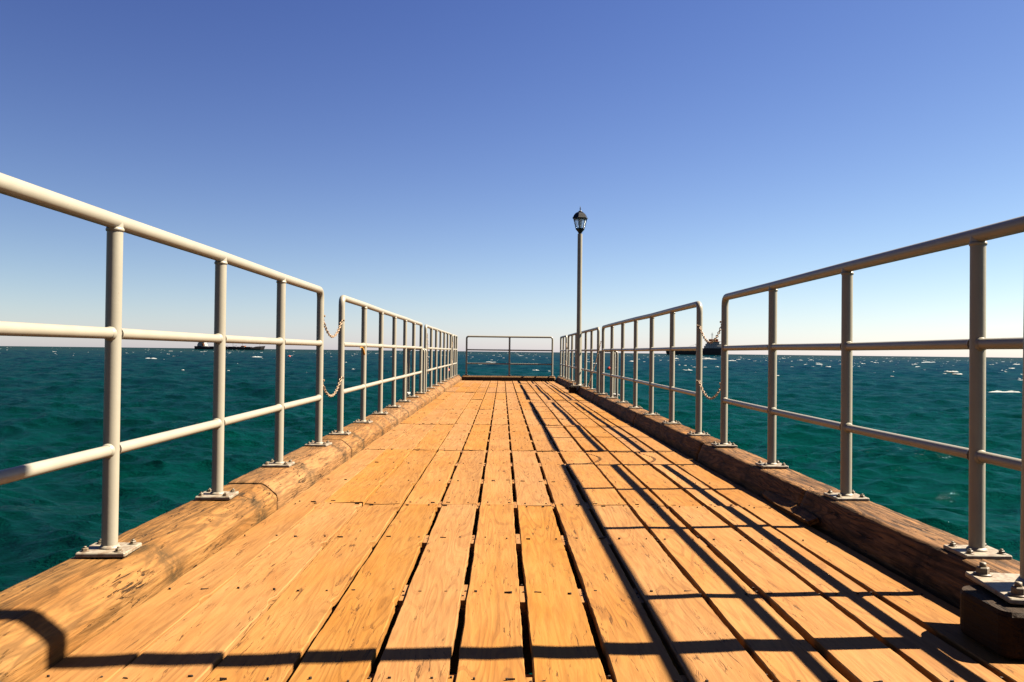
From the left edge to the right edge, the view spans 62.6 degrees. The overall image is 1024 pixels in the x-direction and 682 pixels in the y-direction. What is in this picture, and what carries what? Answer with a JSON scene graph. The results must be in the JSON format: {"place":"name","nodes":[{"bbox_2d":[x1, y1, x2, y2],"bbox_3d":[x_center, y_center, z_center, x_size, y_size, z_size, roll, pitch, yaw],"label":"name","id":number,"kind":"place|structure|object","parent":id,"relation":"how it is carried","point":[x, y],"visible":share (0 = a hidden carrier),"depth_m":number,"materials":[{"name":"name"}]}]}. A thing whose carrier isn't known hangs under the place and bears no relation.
{"place":"outdoors","nodes":[
{"label":"outdoors","id":0,"kind":"place"},
{"bbox_2d":[0,346,1022,673],"bbox_3d":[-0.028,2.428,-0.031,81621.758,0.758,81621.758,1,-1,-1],"label":"sea","id":1,"kind":"structure","parent":0,"point":[50,402],"depth_m":30.81,"materials":[{"name":"liquid"}]},
{"bbox_2d":[194,342,264,349],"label":"cargo ship","id":2,"kind":"object","parent":1,"relation":"on","point":[202,345],"visible":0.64,"depth_m":1981.15,"materials":[{"name":"white paint"}]},
{"bbox_2d":[0,375,1023,681],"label":"wooden pier","id":3,"kind":"structure","parent":1,"relation":"in","point":[500,529],"depth_m":2.75,"materials":[{"name":"brown wood"}]},
{"bbox_2d":[0,173,331,557],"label":"railing","id":4,"kind":"object","parent":3,"relation":"on","point":[113,333],"visible":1,"depth_m":2.64,"materials":[{"name":"white metal"}]},
{"bbox_2d":[323,376,343,396],"bbox_3d":[-1.254,0.324,5.882,0.031,0.138,0.699,1,-1,-1],"label":"chain","id":5,"kind":"object","parent":4,"relation":"hanging from","point":[327,393],"visible":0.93,"depth_m":5.94,"materials":[{"name":"silver metal"}]},
{"bbox_2d":[324,315,344,337],"bbox_3d":[-1.249,-0.094,5.883,0.031,0.148,0.692,1,-1,-1],"label":"chain","id":6,"kind":"object","parent":4,"relation":"hanging from","point":[335,334],"visible":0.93,"depth_m":5.93,"materials":[{"name":"silver metal"}]},
{"bbox_2d":[329,295,425,434],"bbox_3d":[-1.302,0.211,9.303,0.151,1.039,6.267,1,-1,-1],"label":"railing","id":7,"kind":"object","parent":3,"relation":"on","point":[364,344],"visible":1,"depth_m":8.21,"materials":[{"name":"grey metal"}]},
{"bbox_2d":[406,348,426,397],"bbox_3d":[-1.478,1.797,12.722,0.322,3.392,0.352,1,-1,-1],"label":"boarding ladder","id":8,"kind":"object","parent":3,"relation":"attached to","point":[424,389],"visible":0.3,"depth_m":12.88,"materials":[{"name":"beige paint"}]},
{"bbox_2d":[424,324,451,390],"bbox_3d":[-1.381,0.299,16.252,0.150,1.039,6.508,1,-1,-1],"label":"railing","id":9,"kind":"object","parent":3,"relation":"on","point":[440,349],"visible":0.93,"depth_m":16.23,"materials":[{"name":"grey metal"}]},
{"bbox_2d":[451,334,457,376],"bbox_3d":[-1.436,0.360,21.007,0.147,1.037,1.996,1,-1,-1],"label":"railing","id":10,"kind":"object","parent":3,"relation":"on","point":[454,368],"visible":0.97,"depth_m":21.01,"materials":[{"name":"grey metal"}]},
{"bbox_2d":[465,335,552,375],"bbox_3d":[-0.067,0.387,21.898,2.380,1.037,0.153,1,-1,-1],"label":"railing","id":11,"kind":"object","parent":3,"relation":"on","point":[509,350],"visible":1,"depth_m":21.89,"materials":[{"name":"grey metal"}]},
{"bbox_2d":[558,335,566,378],"bbox_3d":[1.275,0.388,20.937,0.152,1.040,2.001,1,-1,-1],"label":"railing","id":12,"kind":"object","parent":3,"relation":"on","point":[562,350],"visible":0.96,"depth_m":20.91,"materials":[{"name":"grey metal"}]},
{"bbox_2d":[571,207,587,385],"bbox_3d":[1.254,-0.839,15.677,0.280,3.352,0.296,1,-1,9],"label":"lamp post","id":13,"kind":"object","parent":3,"relation":"on","point":[580,218],"visible":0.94,"depth_m":15.63,"materials":[{"name":"grey metal"}]},
{"bbox_2d":[565,327,599,392],"bbox_3d":[1.328,0.331,16.314,0.152,1.038,6.150,1,-1,-1],"label":"railing","id":14,"kind":"object","parent":3,"relation":"on","point":[585,350],"visible":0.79,"depth_m":15.29,"materials":[{"name":"grey metal"}]},
{"bbox_2d":[597,350,619,397],"bbox_3d":[1.472,1.834,12.975,0.312,3.392,0.352,1,-1,-1],"label":"boarding ladder","id":15,"kind":"object","parent":3,"relation":"attached to","point":[616,394],"visible":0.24,"depth_m":12.85,"materials":[{"name":"grey metal"}]},
{"bbox_2d":[597,301,709,435],"bbox_3d":[1.405,0.244,9.584,0.152,1.040,6.345,1,-1,-1],"label":"railing","id":16,"kind":"object","parent":3,"relation":"on","point":[672,349],"visible":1,"depth_m":8.47,"materials":[{"name":"grey metal"}]},
{"bbox_2d":[587,341,600,387],"bbox_3d":[1.313,0.396,13.517,0.020,0.776,1.654,1,-1,-2],"label":"chain","id":17,"kind":"object","parent":16,"relation":"hanging from","point":[594,366],"visible":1,"depth_m":13.44,"materials":[{"name":"silver metal"}]},
{"bbox_2d":[697,321,720,343],"bbox_3d":[1.436,-0.057,6.118,0.031,0.154,0.701,1,-1,-1],"label":"chain","id":18,"kind":"object","parent":16,"relation":"hanging from","point":[706,340],"visible":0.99,"depth_m":6.16,"materials":[{"name":"silver metal"}]},
{"bbox_2d":[711,216,1023,559],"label":"railing","id":19,"kind":"object","parent":3,"relation":"on","point":[977,344],"visible":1,"depth_m":3.15,"materials":[{"name":"grey metal"}]},
{"bbox_2d":[696,380,720,399],"bbox_3d":[1.431,0.358,6.113,0.031,0.137,0.701,1,-1,-1],"label":"chain","id":20,"kind":"object","parent":19,"relation":"hanging from","point":[707,397],"visible":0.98,"depth_m":6.15,"materials":[{"name":"silver metal"}]},
{"bbox_2d":[965,314,1023,604],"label":"lamp post","id":21,"kind":"object","parent":3,"relation":"on","point":[1008,587],"visible":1,"depth_m":2.25,"materials":[{"name":"grey metal"}]},
{"bbox_2d":[53,350,1022,391],"bbox_3d":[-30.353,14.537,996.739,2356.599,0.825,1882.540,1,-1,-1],"label":"whitecaps","id":22,"kind":"object","parent":1,"relation":"on","point":[740,359],"visible":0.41,"depth_m":213.83,"materials":[{"name":"liquid"}]},
{"bbox_2d":[666,335,720,354],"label":"cargo ship","id":23,"kind":"object","parent":1,"relation":"on","point":[713,348],"visible":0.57,"depth_m":1993.71,"materials":[{"name":"white paint"}]},
{"bbox_2d":[0,0,1023,357],"label":"sky","id":24,"kind":"structure","parent":0,"point":[432,163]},
{"bbox_2d":[762,491,819,525],"bbox_3d":[1.315,0.791,4.026,0.058,0.023,0.740,-23,-1,0],"label":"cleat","id":25,"kind":"object","parent":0,"point":[794,510],"visible":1,"depth_m":3.94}
]}

